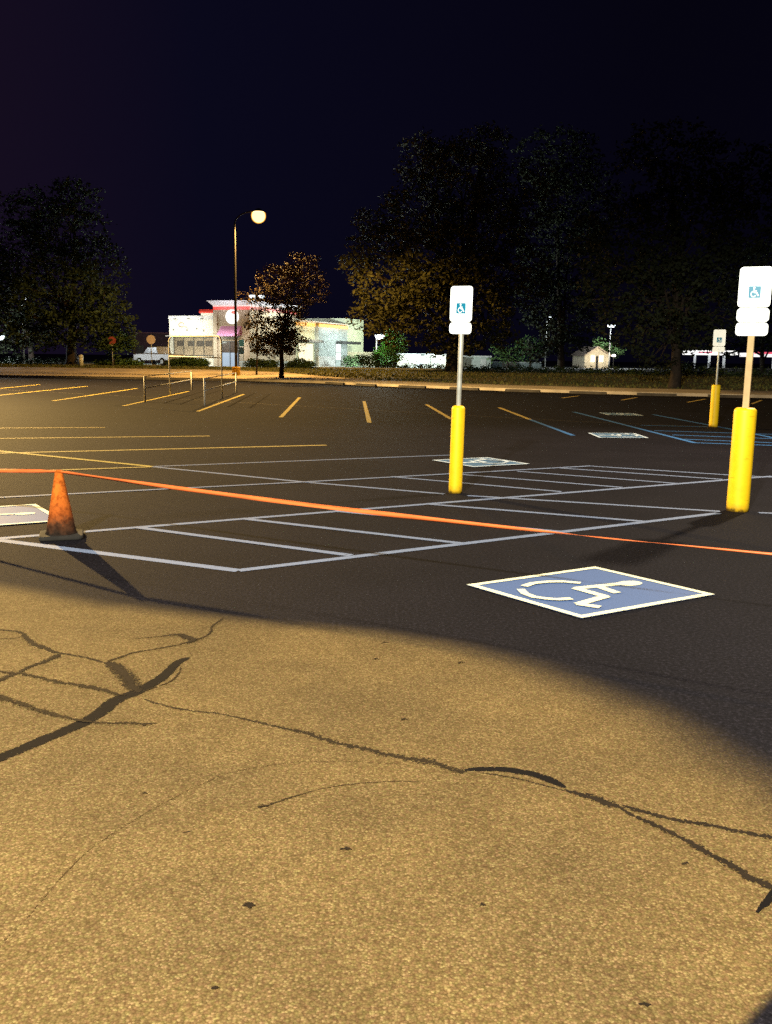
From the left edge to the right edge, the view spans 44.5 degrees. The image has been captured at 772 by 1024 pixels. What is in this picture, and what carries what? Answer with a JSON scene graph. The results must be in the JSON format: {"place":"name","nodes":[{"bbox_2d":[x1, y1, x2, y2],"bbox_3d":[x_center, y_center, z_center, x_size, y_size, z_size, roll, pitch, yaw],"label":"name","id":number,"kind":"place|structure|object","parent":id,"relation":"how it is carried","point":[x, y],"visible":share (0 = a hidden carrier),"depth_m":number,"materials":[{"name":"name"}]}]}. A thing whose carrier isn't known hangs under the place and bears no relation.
{"place":"outdoors","nodes":[
{"label":"outdoors","id":0,"kind":"place"},
{"bbox_2d":[145,363,487,368],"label":"forecourt pavement","id":1,"kind":"structure","parent":0,"point":[314,366],"depth_m":106.32,"materials":[{"name":"concrete"}]},
{"bbox_2d":[133,347,183,365],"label":"pickup truck","id":2,"kind":"object","parent":1,"relation":"on","point":[160,355],"visible":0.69,"depth_m":90.93,"materials":[{"name":"silver metal"}]},
{"bbox_2d":[239,340,243,365],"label":"banner sign","id":3,"kind":"object","parent":1,"relation":"on","point":[241,349],"visible":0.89,"depth_m":91.62,"materials":[{"name":"metal"}]},
{"bbox_2d":[165,300,363,366],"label":"restaurant","id":4,"kind":"structure","parent":1,"relation":"on","point":[331,341],"depth_m":96.16,"materials":[{"name":"white paint"}]},
{"bbox_2d":[173,337,213,355],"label":"window","id":5,"kind":"structure","parent":4,"relation":"in","point":[195,346],"depth_m":95.94,"materials":[{"name":"glass"}]},
{"bbox_2d":[222,341,238,365],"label":"door","id":6,"kind":"structure","parent":4,"relation":"in","point":[228,358],"depth_m":94.20,"materials":[{"name":"glass"}]},
{"bbox_2d":[299,343,312,361],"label":"lit window","id":7,"kind":"structure","parent":4,"relation":"in","point":[307,354],"depth_m":104.94,"materials":[{"name":"yellow"}]},
{"bbox_2d":[335,344,340,359],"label":"side door","id":8,"kind":"structure","parent":4,"relation":"in","point":[337,346],"depth_m":111.37,"materials":[{"name":"grey"}]},
{"bbox_2d":[340,354,358,366],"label":"bush","id":9,"kind":"object","parent":1,"relation":"on","point":[349,361],"visible":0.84,"depth_m":105.16,"materials":[{"name":"green plant"}]},
{"bbox_2d":[347,351,373,366],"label":"fence","id":10,"kind":"object","parent":1,"relation":"on","point":[355,353],"visible":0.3,"depth_m":114.42,"materials":[{"name":"beige wood"}]},
{"bbox_2d":[353,352,384,367],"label":"bush","id":11,"kind":"object","parent":1,"relation":"on","point":[368,361],"visible":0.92,"depth_m":97.51,"materials":[{"name":"green plant"}]},
{"bbox_2d":[373,362,400,367],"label":"bush","id":12,"kind":"object","parent":1,"relation":"on","point":[383,365],"visible":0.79,"depth_m":93.86,"materials":[{"name":"green plant"}]},
{"bbox_2d":[372,330,408,366],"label":"young tree","id":13,"kind":"object","parent":1,"relation":"on","point":[392,353],"visible":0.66,"depth_m":99.11,"materials":[{"name":"green plant"}]},
{"bbox_2d":[398,361,444,368],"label":"hedge","id":14,"kind":"object","parent":1,"relation":"on","point":[423,366],"visible":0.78,"depth_m":91.61,"materials":[{"name":"green plant"}]},
{"bbox_2d":[397,353,446,367],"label":"white building","id":15,"kind":"structure","parent":1,"relation":"on","point":[418,358],"depth_m":110.55,"materials":[{"name":"paint"}]},
{"bbox_2d":[463,356,491,367],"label":"grey shed","id":16,"kind":"structure","parent":1,"relation":"on","point":[477,361],"depth_m":114.51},
{"bbox_2d":[0,377,771,1023],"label":"parking lot","id":17,"kind":"structure","parent":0,"point":[590,911],"depth_m":4.36,"materials":[{"name":"grey asphalt"}]},
{"bbox_2d":[0,504,48,525],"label":"painted symbol","id":18,"kind":"object","parent":17,"relation":"on","point":[21,514],"visible":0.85,"depth_m":9.73,"materials":[{"name":"beige paint"}]},
{"bbox_2d":[0,654,61,681],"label":"crack sealant","id":19,"kind":"object","parent":17,"relation":"on","point":[51,657],"visible":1,"depth_m":5.05,"materials":[{"name":"asphalt"}]},
{"bbox_2d":[0,629,104,662],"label":"crack sealant","id":20,"kind":"object","parent":17,"relation":"on","point":[27,638],"visible":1,"depth_m":5.39,"materials":[{"name":"asphalt"}]},
{"bbox_2d":[38,470,82,540],"bbox_3d":[-2.958,-0.076,8.567,0.380,0.615,0.380,-2,10,-17],"label":"traffic cone","id":21,"kind":"object","parent":17,"relation":"on","point":[61,525],"visible":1,"depth_m":8.49,"materials":[{"name":"orange plastic"}]},
{"bbox_2d":[0,469,771,554],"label":"barrier tape","id":22,"kind":"object","parent":21,"relation":"attached to","point":[338,508],"visible":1,"depth_m":7.06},
{"bbox_2d":[0,670,122,694],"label":"crack sealant","id":23,"kind":"object","parent":17,"relation":"on","point":[81,685],"visible":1,"depth_m":4.78,"materials":[{"name":"asphalt"}]},
{"bbox_2d":[0,450,149,466],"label":"parking line","id":24,"kind":"object","parent":17,"relation":"on","point":[75,458],"visible":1,"depth_m":15.05,"materials":[{"name":"yellow paint"}]},
{"bbox_2d":[0,693,153,724],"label":"crack sealant","id":25,"kind":"object","parent":17,"relation":"on","point":[27,705],"visible":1,"depth_m":4.39,"materials":[{"name":"asphalt"}]},
{"bbox_2d":[0,436,185,438],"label":"parking line","id":26,"kind":"object","parent":17,"relation":"on","point":[98,437],"visible":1,"depth_m":18.91,"materials":[{"name":"yellow paint"}]},
{"bbox_2d":[0,657,189,761],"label":"crack sealant","id":27,"kind":"object","parent":17,"relation":"on","point":[109,706],"visible":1,"depth_m":4.36,"materials":[{"name":"black asphalt"}]},
{"bbox_2d":[0,539,238,571],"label":"parking line","id":28,"kind":"object","parent":17,"relation":"on","point":[123,555],"visible":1,"depth_m":7.85,"materials":[{"name":"white paint"}]},
{"bbox_2d":[105,661,142,691],"bbox_3d":[-1.359,0.851,4.909,0.126,0.001,0.549,-4,11,-29],"label":"crack sealant","id":29,"kind":"object","parent":17,"relation":"on","point":[129,679],"visible":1,"depth_m":4.90,"materials":[{"name":"asphalt"}]},
{"bbox_2d":[106,618,222,661],"bbox_3d":[-1.206,0.750,5.530,0.174,0.001,1.027,6,10,28],"label":"crack sealant","id":30,"kind":"object","parent":17,"relation":"on","point":[167,646],"visible":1,"depth_m":5.40,"materials":[{"name":"asphalt"}]},
{"bbox_2d":[133,633,197,642],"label":"crack sealant","id":31,"kind":"object","parent":17,"relation":"on","point":[192,638],"visible":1,"depth_m":5.58,"materials":[{"name":"asphalt"}]},
{"bbox_2d":[21,445,321,452],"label":"parking line","id":32,"kind":"object","parent":17,"relation":"on","point":[173,448],"visible":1,"depth_m":16.91,"materials":[{"name":"yellow paint"}]},
{"bbox_2d":[144,335,236,405],"bbox_3d":[-7.748,-5.963,38.619,2.464,2.447,14.634,0,9,-4],"label":"cart corral","id":33,"kind":"object","parent":17,"relation":"on","point":[221,385],"visible":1,"depth_m":37.36,"materials":[{"name":"metal"}]},
{"bbox_2d":[4,761,405,940],"bbox_3d":[-0.663,1.104,3.417,0.478,0.001,1.743,9,13,43],"label":"crack sealant","id":34,"kind":"object","parent":17,"relation":"on","point":[148,811],"visible":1,"depth_m":3.37,"materials":[{"name":"asphalt"}]},
{"bbox_2d":[131,526,352,555],"bbox_3d":[-1.369,0.255,8.562,2.458,0.001,0.095,6,11,29],"label":"hatch line","id":35,"kind":"object","parent":17,"relation":"on","point":[254,542],"visible":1,"depth_m":8.50,"materials":[{"name":"white paint"}]},
{"bbox_2d":[279,397,300,416],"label":"stall line","id":36,"kind":"object","parent":17,"relation":"on","point":[283,414],"visible":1,"depth_m":30.57,"materials":[{"name":"yellow paint"}]},
{"bbox_2d":[0,466,584,497],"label":"parking line","id":37,"kind":"object","parent":17,"relation":"on","point":[286,482],"visible":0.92,"depth_m":12.53,"materials":[{"name":"white paint"}]},
{"bbox_2d":[152,455,441,466],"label":"parking line","id":38,"kind":"object","parent":17,"relation":"on","point":[299,460],"visible":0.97,"depth_m":15.15,"materials":[{"name":"white paint"}]},
{"bbox_2d":[156,467,445,493],"bbox_3d":[-1.418,-0.446,12.874,4.910,0.001,0.185,6,11,30],"label":"parking line","id":39,"kind":"object","parent":17,"relation":"on","point":[301,481],"visible":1,"depth_m":12.67,"materials":[{"name":"white paint"}]},
{"bbox_2d":[145,699,466,773],"bbox_3d":[-0.428,0.978,4.215,1.711,0.001,0.105,6,10,27],"label":"crack sealant","id":40,"kind":"object","parent":17,"relation":"on","point":[329,740],"visible":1,"depth_m":4.06,"materials":[{"name":"black asphalt"}]},
{"bbox_2d":[259,781,416,807],"bbox_3d":[-0.181,1.073,3.643,0.653,0.001,0.085,-3,10,-21],"label":"crack sealant","id":41,"kind":"object","parent":17,"relation":"on","point":[318,789],"visible":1,"depth_m":3.61,"materials":[{"name":"asphalt"}]},
{"bbox_2d":[240,518,463,543],"bbox_3d":[-0.391,0.175,9.135,2.499,0.001,0.094,6,10,28],"label":"hatch line","id":42,"kind":"object","parent":17,"relation":"on","point":[353,530],"visible":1,"depth_m":9.08,"materials":[{"name":"white paint"}]},
{"bbox_2d":[363,401,371,422],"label":"stall line","id":43,"kind":"object","parent":17,"relation":"on","point":[368,418],"visible":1,"depth_m":28.67,"materials":[{"name":"yellow paint"}]},
{"bbox_2d":[0,375,771,397],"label":"kerb","id":44,"kind":"structure","parent":17,"relation":"on","point":[433,386],"depth_m":58.59,"materials":[{"name":"concrete"}]},
{"bbox_2d":[0,476,771,538],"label":"parking line","id":45,"kind":"object","parent":17,"relation":"on","point":[369,508],"visible":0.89,"depth_m":10.55,"materials":[{"name":"white paint"}]},
{"bbox_2d":[332,510,562,531],"bbox_3d":[0.575,0.090,9.742,2.536,0.001,0.095,5,10,25],"label":"hatch line","id":46,"kind":"object","parent":17,"relation":"on","point":[377,515],"visible":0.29,"depth_m":10.06,"materials":[{"name":"white paint"}]},
{"bbox_2d":[449,286,472,493],"bbox_3d":[0.898,-1.476,11.596,0.295,2.531,0.166,7,11,29],"label":"parking sign","id":47,"kind":"object","parent":17,"relation":"on","point":[461,299],"visible":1,"depth_m":11.55,"materials":[{"name":"metal"}]},
{"bbox_2d":[391,476,561,491],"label":"hatch line","id":48,"kind":"object","parent":17,"relation":"on","point":[482,484],"visible":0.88,"depth_m":12.53,"materials":[{"name":"white paint"}]},
{"bbox_2d":[237,513,720,570],"bbox_3d":[1.274,0.234,8.927,5.791,0.001,0.099,-5,11,-33],"label":"parking line","id":49,"kind":"object","parent":17,"relation":"on","point":[404,550],"visible":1,"depth_m":8.46,"materials":[{"name":"white paint"}]},
{"bbox_2d":[434,457,528,466],"bbox_3d":[1.534,-0.817,15.357,1.166,0.009,1.096,-5,11,-30],"label":"painted symbol","id":50,"kind":"object","parent":17,"relation":"on","point":[479,462],"visible":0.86,"depth_m":15.33,"materials":[{"name":"white paint"}]},
{"bbox_2d":[464,767,565,787],"bbox_3d":[0.528,1.057,3.810,0.419,0.001,0.105,4,10,21],"label":"crack sealant","id":51,"kind":"object","parent":17,"relation":"on","point":[546,778],"visible":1,"depth_m":3.83,"materials":[{"name":"black asphalt"}]},
{"bbox_2d":[505,389,539,392],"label":"wheel stop","id":52,"kind":"object","parent":17,"relation":"on","point":[515,390],"visible":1,"depth_m":49.68,"materials":[{"name":"concrete"}]},
{"bbox_2d":[486,773,564,790],"bbox_3d":[0.547,1.067,3.753,0.341,0.001,0.031,5,10,26],"label":"crack sealant","id":53,"kind":"object","parent":17,"relation":"on","point":[526,780],"visible":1,"depth_m":3.75,"materials":[{"name":"asphalt"}]},
{"bbox_2d":[428,503,646,521],"bbox_3d":[1.600,0.003,10.363,2.466,0.001,0.095,5,10,24],"label":"hatch line","id":54,"kind":"object","parent":17,"relation":"on","point":[539,512],"visible":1,"depth_m":10.32,"materials":[{"name":"white paint"}]},
{"bbox_2d":[463,474,620,487],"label":"hatch line","id":55,"kind":"object","parent":17,"relation":"on","point":[541,480],"visible":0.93,"depth_m":13.07,"materials":[{"name":"white paint"}]},
{"bbox_2d":[528,419,572,434],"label":"parking line","id":56,"kind":"object","parent":17,"relation":"on","point":[551,427],"visible":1,"depth_m":23.56,"materials":[{"name":"blue paint"}]},
{"bbox_2d":[569,391,606,394],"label":"wheel stop","id":57,"kind":"object","parent":17,"relation":"on","point":[584,392],"visible":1,"depth_m":48.06,"materials":[{"name":"concrete"}]},
{"bbox_2d":[467,566,713,617],"bbox_3d":[1.479,0.562,6.878,1.402,0.009,1.098,-5,11,-32],"label":"painted symbol","id":58,"kind":"object","parent":17,"relation":"on","point":[587,592],"visible":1,"depth_m":6.83,"materials":[{"name":"blue paint"}]},
{"bbox_2d":[468,495,719,511],"bbox_3d":[2.382,-0.105,11.110,2.930,0.001,0.090,4,10,19],"label":"parking line","id":59,"kind":"object","parent":17,"relation":"on","point":[598,503],"visible":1,"depth_m":11.08,"materials":[{"name":"white paint"}]},
{"bbox_2d":[565,789,624,808],"bbox_3d":[0.797,1.093,3.607,0.246,0.001,0.067,9,12,41],"label":"crack sealant","id":60,"kind":"object","parent":17,"relation":"on","point":[601,800],"visible":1,"depth_m":3.60,"materials":[{"name":"asphalt"}]},
{"bbox_2d":[517,471,679,483],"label":"hatch line","id":61,"kind":"object","parent":17,"relation":"on","point":[598,477],"visible":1,"depth_m":13.55,"materials":[{"name":"white paint"}]},
{"bbox_2d":[589,433,647,437],"bbox_3d":[5.217,-1.731,21.285,1.136,0.009,1.399,1,9,0],"label":"painted symbol","id":62,"kind":"object","parent":17,"relation":"on","point":[617,435],"visible":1,"depth_m":21.23,"materials":[{"name":"white paint"}]},
{"bbox_2d":[599,412,642,415],"bbox_3d":[7.436,-3.105,29.916,1.075,0.009,1.485,1,9,0],"label":"painted symbol","id":63,"kind":"object","parent":17,"relation":"on","point":[632,414],"visible":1,"depth_m":29.79,"materials":[{"name":"white paint"}]},
{"bbox_2d":[575,412,692,442],"bbox_3d":[6.291,-2.363,25.308,0.126,0.001,11.399,1,9,-2],"label":"parking line","id":64,"kind":"object","parent":17,"relation":"on","point":[638,428],"visible":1,"depth_m":23.31,"materials":[{"name":"blue paint"}]},
{"bbox_2d":[563,468,721,479],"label":"hatch line","id":65,"kind":"object","parent":17,"relation":"on","point":[641,473],"visible":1,"depth_m":14.10,"materials":[{"name":"white paint"}]},
{"bbox_2d":[637,393,676,395],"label":"wheel stop","id":66,"kind":"object","parent":17,"relation":"on","point":[653,394],"visible":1,"depth_m":46.62,"materials":[{"name":"concrete"}]},
{"bbox_2d":[594,466,760,476],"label":"parking line","id":67,"kind":"object","parent":17,"relation":"on","point":[672,471],"visible":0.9,"depth_m":14.54,"materials":[{"name":"white paint"}]},
{"bbox_2d":[620,808,771,888],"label":"crack sealant","id":68,"kind":"object","parent":17,"relation":"on","point":[746,875],"visible":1,"depth_m":3.20,"materials":[{"name":"black asphalt"}]},
{"bbox_2d":[622,805,771,838],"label":"crack sealant","id":69,"kind":"object","parent":17,"relation":"on","point":[701,823],"visible":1,"depth_m":3.42,"materials":[{"name":"asphalt"}]},
{"bbox_2d":[656,415,771,437],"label":"parking line","id":70,"kind":"object","parent":17,"relation":"on","point":[707,424],"visible":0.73,"depth_m":25.91,"materials":[{"name":"blue paint"}]},
{"bbox_2d":[709,330,725,426],"bbox_3d":[8.560,-3.441,24.405,0.227,2.507,0.269,-2,10,-15],"label":"parking sign","id":71,"kind":"object","parent":17,"relation":"on","point":[719,337],"visible":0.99,"depth_m":24.38,"materials":[{"name":"metal"}]},
{"bbox_2d":[708,394,742,397],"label":"wheel stop","id":72,"kind":"object","parent":17,"relation":"on","point":[730,396],"visible":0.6,"depth_m":45.59,"materials":[{"name":"concrete"}]},
{"bbox_2d":[726,266,771,511],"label":"parking sign","id":73,"kind":"object","parent":17,"relation":"on","point":[755,287],"visible":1,"depth_m":10.42,"materials":[{"name":"metal"}]},
{"bbox_2d":[756,889,771,912],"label":"crack sealant","id":74,"kind":"object","parent":17,"relation":"on","point":[766,901],"visible":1,"depth_m":2.92,"materials":[{"name":"asphalt"}]},
{"bbox_2d":[0,367,771,394],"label":"pavement","id":75,"kind":"structure","parent":0,"point":[130,372],"depth_m":66.32,"materials":[{"name":"concrete"}]},
{"bbox_2d":[232,208,264,375],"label":"street lamp","id":76,"kind":"object","parent":75,"relation":"on","point":[258,215],"visible":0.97,"depth_m":67.36,"materials":[{"name":"metal"}]},
{"bbox_2d":[237,277,270,374],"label":"bare tree","id":77,"kind":"object","parent":75,"relation":"on","point":[254,319],"visible":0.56,"depth_m":68.64,"materials":[{"name":"brown plant"}]},
{"bbox_2d":[243,251,331,377],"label":"broadleaf tree","id":78,"kind":"object","parent":75,"relation":"on","point":[283,336],"visible":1,"depth_m":63.81,"materials":[{"name":"brown plant"}]},
{"bbox_2d":[0,353,771,369],"bbox_3d":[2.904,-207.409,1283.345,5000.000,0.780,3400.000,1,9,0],"label":"ground","id":79,"kind":"structure","parent":0,"point":[88,359],"depth_m":345.97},
{"bbox_2d":[0,272,65,362],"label":"broadleaf tree","id":80,"kind":"object","parent":79,"relation":"on","point":[31,355],"visible":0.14,"depth_m":95.11,"materials":[{"name":"green plant"}]},
{"bbox_2d":[0,356,65,364],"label":"hedge","id":81,"kind":"object","parent":79,"relation":"on","point":[54,360],"visible":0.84,"depth_m":88.71,"materials":[{"name":"green plant"}]},
{"bbox_2d":[132,332,168,362],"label":"dark building","id":82,"kind":"structure","parent":79,"relation":"on","point":[161,339],"depth_m":126.05,"materials":[{"name":"brown brick"}]},
{"bbox_2d":[147,335,154,364],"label":"road sign","id":83,"kind":"object","parent":79,"relation":"on","point":[151,339],"visible":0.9,"depth_m":84.65,"materials":[{"name":"metal"}]},
{"bbox_2d":[3,362,770,374],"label":"street kerb","id":84,"kind":"structure","parent":79,"relation":"on","point":[377,368],"depth_m":90.27,"materials":[{"name":"concrete"}]},
{"bbox_2d":[683,350,737,367],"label":"fuel canopy","id":85,"kind":"object","parent":79,"relation":"on","point":[704,353],"visible":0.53,"depth_m":188.80,"materials":[{"name":"grey"}]},
{"bbox_2d":[739,352,771,368],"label":"fuel canopy","id":86,"kind":"object","parent":79,"relation":"on","point":[755,354],"visible":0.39,"depth_m":192.24,"materials":[{"name":"grey"}]},
{"bbox_2d":[0,0,771,363],"label":"sky","id":87,"kind":"structure","parent":0,"point":[191,117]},
{"bbox_2d":[0,363,771,390],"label":"verge","id":88,"kind":"structure","parent":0,"point":[499,379],"depth_m":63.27,"materials":[{"name":"green plant"}]},
{"bbox_2d":[0,175,140,364],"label":"broadleaf tree","id":89,"kind":"object","parent":88,"relation":"on","point":[72,316],"visible":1,"depth_m":80.70,"materials":[{"name":"green plant"}]},
{"bbox_2d":[87,329,140,364],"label":"young tree","id":90,"kind":"object","parent":88,"relation":"on","point":[122,347],"visible":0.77,"depth_m":81.45,"materials":[{"name":"green plant"}]},
{"bbox_2d":[91,357,144,365],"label":"bush","id":91,"kind":"object","parent":88,"relation":"on","point":[118,361],"visible":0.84,"depth_m":82.49,"materials":[{"name":"green plant"}]},
{"bbox_2d":[334,120,561,371],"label":"broadleaf tree","id":92,"kind":"object","parent":88,"relation":"on","point":[463,263],"visible":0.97,"depth_m":76.67,"materials":[{"name":"green plant"}]},
{"bbox_2d":[462,363,544,371],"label":"hedge","id":93,"kind":"object","parent":88,"relation":"on","point":[510,368],"visible":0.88,"depth_m":81.87,"materials":[{"name":"green plant"}]},
{"bbox_2d":[539,364,635,373],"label":"hedge","id":94,"kind":"object","parent":88,"relation":"on","point":[596,370],"visible":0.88,"depth_m":78.86,"materials":[{"name":"green plant"}]},
{"bbox_2d":[563,116,771,387],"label":"broadleaf tree","id":95,"kind":"object","parent":88,"relation":"on","point":[678,317],"visible":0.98,"depth_m":50.51,"materials":[{"name":"green plant"}]},
{"bbox_2d":[629,364,771,376],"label":"hedge","id":96,"kind":"object","parent":88,"relation":"on","point":[667,371],"visible":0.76,"depth_m":74.96,"materials":[{"name":"green plant"}]},
{"bbox_2d":[500,367,770,372],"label":"pavement","id":97,"kind":"structure","parent":0,"point":[639,368],"depth_m":130.69,"materials":[{"name":"concrete"}]},
{"bbox_2d":[486,339,526,367],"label":"broadleaf tree","id":98,"kind":"object","parent":97,"relation":"on","point":[504,353],"visible":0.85,"depth_m":110.12,"materials":[{"name":"green plant"}]},
{"bbox_2d":[491,361,541,368],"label":"hedge","id":99,"kind":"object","parent":97,"relation":"on","point":[536,365],"depth_m":118.53,"materials":[{"name":"plant"}]},
{"bbox_2d":[516,334,549,366],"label":"broadleaf tree","id":100,"kind":"object","parent":97,"relation":"on","point":[521,359],"visible":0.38,"depth_m":116.08,"materials":[{"name":"green plant"}]},
{"bbox_2d":[511,122,631,369],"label":"broadleaf tree","id":101,"kind":"object","parent":97,"relation":"on","point":[560,339],"visible":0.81,"depth_m":95.07,"materials":[{"name":"green plant"}]},
{"bbox_2d":[571,346,615,367],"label":"house","id":102,"kind":"structure","parent":97,"relation":"on","point":[597,357],"depth_m":138.21,"materials":[{"name":"grey paint"}]},
{"bbox_2d":[592,337,626,365],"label":"young tree","id":103,"kind":"object","parent":97,"relation":"on","point":[620,353],"visible":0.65,"depth_m":140.50,"materials":[{"name":"green plant"}]},
{"bbox_2d":[681,238,771,372],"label":"broadleaf tree","id":104,"kind":"object","parent":97,"relation":"on","point":[760,345],"visible":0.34,"depth_m":102.86,"materials":[{"name":"green plant"}]},
{"label":"street","id":105,"kind":"structure","parent":0,"visible":0},
{"bbox_2d":[165,355,211,366],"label":"bush","id":106,"kind":"object","parent":105,"relation":"on","point":[190,361],"visible":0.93,"depth_m":87.82,"materials":[{"name":"green plant"}]},
{"bbox_2d":[242,358,279,367],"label":"bush","id":107,"kind":"object","parent":105,"relation":"on","point":[270,363],"visible":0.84,"depth_m":87.77,"materials":[{"name":"green plant"}]},
{"bbox_2d":[284,356,317,367],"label":"bush","id":108,"kind":"object","parent":105,"relation":"on","point":[296,363],"visible":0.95,"depth_m":88.58,"materials":[{"name":"green plant"}]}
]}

